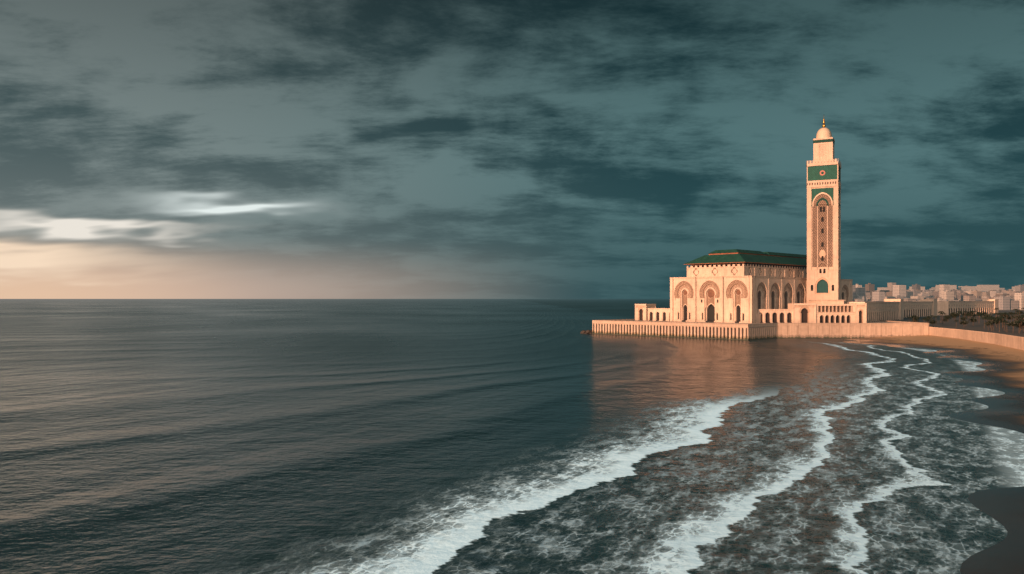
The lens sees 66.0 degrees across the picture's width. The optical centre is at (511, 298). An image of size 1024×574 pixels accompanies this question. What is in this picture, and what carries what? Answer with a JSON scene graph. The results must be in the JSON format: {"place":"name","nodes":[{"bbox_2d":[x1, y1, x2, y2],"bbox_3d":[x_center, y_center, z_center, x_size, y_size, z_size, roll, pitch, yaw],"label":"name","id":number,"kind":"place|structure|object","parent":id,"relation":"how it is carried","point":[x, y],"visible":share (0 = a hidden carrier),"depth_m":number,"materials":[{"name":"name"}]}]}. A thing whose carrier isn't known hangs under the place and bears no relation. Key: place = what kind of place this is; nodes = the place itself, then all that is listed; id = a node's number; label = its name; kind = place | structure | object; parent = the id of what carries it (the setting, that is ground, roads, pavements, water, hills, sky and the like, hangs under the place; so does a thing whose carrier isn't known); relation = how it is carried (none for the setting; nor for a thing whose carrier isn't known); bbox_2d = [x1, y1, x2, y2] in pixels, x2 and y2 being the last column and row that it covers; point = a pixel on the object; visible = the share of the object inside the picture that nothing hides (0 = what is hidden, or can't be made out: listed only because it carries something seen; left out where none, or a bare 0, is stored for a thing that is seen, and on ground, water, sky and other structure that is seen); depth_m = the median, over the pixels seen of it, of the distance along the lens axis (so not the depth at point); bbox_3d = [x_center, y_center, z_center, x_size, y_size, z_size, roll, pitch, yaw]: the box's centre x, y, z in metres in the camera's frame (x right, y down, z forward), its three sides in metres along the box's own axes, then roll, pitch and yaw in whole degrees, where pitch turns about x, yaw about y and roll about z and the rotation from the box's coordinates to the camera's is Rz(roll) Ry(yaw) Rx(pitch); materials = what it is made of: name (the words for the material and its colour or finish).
{"place":"outdoors","nodes":[
{"label":"outdoors","id":0,"kind":"place"},
{"bbox_2d":[0,299,1023,573],"bbox_3d":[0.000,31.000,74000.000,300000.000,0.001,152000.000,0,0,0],"label":"sea","id":1,"kind":"structure","parent":0,"point":[342,437],"depth_m":166.64,"materials":[{"name":"liquid"}]},
{"bbox_2d":[580,330,591,333],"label":"breakwater rocks","id":2,"kind":"object","parent":1,"relation":"in","point":[586,332],"visible":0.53,"depth_m":699.19,"materials":[{"name":"grey"}]},
{"bbox_2d":[592,320,747,339],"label":"sea wall","id":3,"kind":"structure","parent":1,"relation":"in","point":[696,330],"depth_m":636.23,"materials":[{"name":"stone"}]},
{"bbox_2d":[746,323,777,339],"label":"sea wall","id":4,"kind":"structure","parent":1,"relation":"in","point":[762,331],"depth_m":601.83,"materials":[{"name":"stone"}]},
{"bbox_2d":[777,323,928,337],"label":"sea wall","id":5,"kind":"structure","parent":1,"relation":"in","point":[826,330],"depth_m":615.44,"materials":[{"name":"stone"}]},
{"bbox_2d":[844,335,1023,573],"bbox_3d":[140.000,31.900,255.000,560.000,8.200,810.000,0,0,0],"label":"beach sand","id":6,"kind":"structure","parent":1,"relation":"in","point":[1003,366],"depth_m":224.34,"materials":[{"name":"brown sand"}]},
{"bbox_2d":[0,0,1023,298],"label":"sky","id":7,"kind":"structure","parent":0,"point":[150,149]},
{"bbox_2d":[620,320,896,325],"bbox_3d":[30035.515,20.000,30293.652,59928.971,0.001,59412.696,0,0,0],"label":"platform","id":8,"kind":"structure","parent":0,"point":[726,323],"depth_m":663.30,"materials":[{"name":"beige stone"}]},
{"bbox_2d":[635,304,645,319],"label":"pavilion","id":9,"kind":"structure","parent":8,"relation":"on","point":[640,311],"depth_m":730.36,"materials":[{"name":"stone"}]},
{"bbox_2d":[647,304,655,319],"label":"pavilion","id":10,"kind":"structure","parent":8,"relation":"on","point":[650,305],"depth_m":726.04,"materials":[{"name":"stone"}]},
{"bbox_2d":[646,304,669,320],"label":"arcade","id":11,"kind":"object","parent":8,"relation":"on","point":[658,314],"depth_m":718.28},
{"bbox_2d":[608,319,748,326],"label":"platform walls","id":12,"kind":"structure","parent":8,"relation":"on","point":[632,319],"depth_m":721.59,"materials":[{"name":"stone"}]},
{"bbox_2d":[670,276,751,322],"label":"mosque facade","id":13,"kind":"structure","parent":8,"relation":"on","point":[724,299],"depth_m":672.50,"materials":[{"name":"stone"}]},
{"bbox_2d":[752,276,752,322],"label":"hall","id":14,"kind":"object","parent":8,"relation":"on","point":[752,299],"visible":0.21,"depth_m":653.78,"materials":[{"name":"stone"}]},
{"bbox_2d":[687,264,743,276],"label":"wall","id":15,"kind":"structure","parent":14,"relation":"on","point":[705,271],"depth_m":675.40,"materials":[{"name":"stone"}]},
{"bbox_2d":[692,263,806,274],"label":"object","id":16,"kind":"object","parent":14,"relation":"on","point":[734,271],"visible":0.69,"depth_m":681.49,"materials":[{"name":"stone"}]},
{"bbox_2d":[684,249,806,266],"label":"hall roof","id":17,"kind":"structure","parent":16,"relation":"on","point":[736,256],"depth_m":689.55,"materials":[{"name":"tile"}]},
{"bbox_2d":[744,264,806,277],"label":"wall","id":18,"kind":"structure","parent":14,"relation":"on","point":[754,270],"depth_m":691.97,"materials":[{"name":"stone"}]},
{"bbox_2d":[758,309,793,322],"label":"arcade","id":19,"kind":"object","parent":8,"relation":"on","point":[776,315],"visible":1,"depth_m":650.25,"materials":[{"name":"stone"}]},
{"bbox_2d":[753,276,852,322],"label":"mosque side wall","id":20,"kind":"structure","parent":8,"relation":"on","point":[772,292],"depth_m":674.24,"materials":[{"name":"stone"}]},
{"bbox_2d":[794,303,815,322],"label":"pavilion","id":21,"kind":"structure","parent":8,"relation":"on","point":[804,312],"depth_m":649.00,"materials":[{"name":"stone"}]},
{"bbox_2d":[788,300,855,322],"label":"annex bodies","id":22,"kind":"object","parent":8,"relation":"on","point":[790,305],"visible":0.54,"depth_m":654.00,"materials":[{"name":"stone"}]},
{"bbox_2d":[816,304,854,322],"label":"loggia","id":23,"kind":"object","parent":22,"relation":"on","point":[835,313],"visible":1,"depth_m":650.51,"materials":[{"name":"stone"}]},
{"bbox_2d":[807,159,837,302],"bbox_3d":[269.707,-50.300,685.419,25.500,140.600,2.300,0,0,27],"label":"tower","id":24,"kind":"structure","parent":8,"relation":"on","point":[822,230],"depth_m":685.41,"materials":[{"name":"stone"}]},
{"bbox_2d":[838,160,840,299],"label":"wall","id":25,"kind":"structure","parent":8,"relation":"on","point":[839,233],"depth_m":695.59,"materials":[{"name":"stone"}]},
{"bbox_2d":[856,303,866,322],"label":"pavilion","id":26,"kind":"structure","parent":8,"relation":"on","point":[861,312],"depth_m":649.00,"materials":[{"name":"stone"}]},
{"bbox_2d":[847,299,903,321],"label":"arcade building","id":27,"kind":"structure","parent":8,"relation":"on","point":[901,309],"depth_m":751.38,"materials":[{"name":"stone"}]},
{"bbox_2d":[865,302,899,322],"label":"arcade wing","id":28,"kind":"structure","parent":8,"relation":"on","point":[875,310],"depth_m":700.33,"materials":[{"name":"beige stone"}]},
{"bbox_2d":[904,299,936,316],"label":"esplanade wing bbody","id":29,"kind":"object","parent":8,"relation":"on","point":[934,307],"visible":0.22,"depth_m":891.04,"materials":[{"name":"stone"}]},
{"bbox_2d":[904,301,932,317],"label":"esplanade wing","id":30,"kind":"structure","parent":29,"relation":"attached to","point":[915,306],"depth_m":860.24,"materials":[{"name":"beige stone"}]},
{"bbox_2d":[937,299,997,314],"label":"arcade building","id":31,"kind":"structure","parent":8,"relation":"on","point":[943,306],"depth_m":948.68,"materials":[{"name":"stone"}]},
{"bbox_2d":[949,301,993,314],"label":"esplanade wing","id":32,"kind":"structure","parent":31,"relation":"attached to","point":[976,305],"depth_m":986.37,"materials":[{"name":"beige stone"}]},
{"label":"tower","id":33,"kind":"structure","parent":8,"relation":"on"},
{"bbox_2d":[819,144,826,159],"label":"lattice panel","id":34,"kind":"object","parent":33,"relation":"on","point":[821,147],"visible":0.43,"depth_m":689.25,"materials":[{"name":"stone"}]},
{"bbox_2d":[813,137,832,162],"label":"lantern","id":35,"kind":"object","parent":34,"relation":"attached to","point":[828,141],"visible":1,"depth_m":688.98,"materials":[{"name":"stone"}]},
{"bbox_2d":[816,128,831,137],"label":"dome","id":36,"kind":"structure","parent":35,"relation":"on","point":[823,132],"depth_m":691.63,"materials":[{"name":"beige stone"}]},
{"bbox_2d":[852,283,1023,309],"bbox_3d":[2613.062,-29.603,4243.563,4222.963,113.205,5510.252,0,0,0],"label":"city buildings","id":37,"kind":"structure","parent":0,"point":[1011,299],"depth_m":1677.17,"materials":[{"name":"white concrete"}]},
{"bbox_2d":[891,310,1023,336],"bbox_3d":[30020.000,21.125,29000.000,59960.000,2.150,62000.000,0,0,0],"label":"garden ground","id":38,"kind":"structure","parent":0,"point":[951,323],"depth_m":677.43,"materials":[{"name":"green plant"}]},
{"bbox_2d":[880,320,1023,349],"bbox_3d":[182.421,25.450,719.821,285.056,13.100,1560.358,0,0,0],"label":"beach wall","id":39,"kind":"structure","parent":38,"relation":"on","point":[1012,341],"depth_m":524.88,"materials":[{"name":"concrete"}]},
{"bbox_2d":[969,317,976,325],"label":"tree","id":40,"kind":"object","parent":38,"relation":"on","point":[971,319],"visible":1,"depth_m":651.23,"materials":[{"name":"green plant"}]},
{"bbox_2d":[981,314,992,320],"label":"tree","id":41,"kind":"object","parent":38,"relation":"on","point":[987,316],"visible":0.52,"depth_m":631.27,"materials":[{"name":"green plant"}]},
{"bbox_2d":[984,321,992,330],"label":"tree","id":42,"kind":"object","parent":38,"relation":"on","point":[988,323],"visible":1,"depth_m":544.77,"materials":[{"name":"green plant"}]},
{"bbox_2d":[989,318,998,330],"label":"tree","id":43,"kind":"object","parent":38,"relation":"on","point":[993,321],"visible":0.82,"depth_m":547.92,"materials":[{"name":"green plant"}]},
{"bbox_2d":[1007,321,1018,329],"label":"tree","id":44,"kind":"object","parent":38,"relation":"on","point":[1013,324],"visible":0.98,"depth_m":510.07,"materials":[{"name":"green plant"}]}
]}

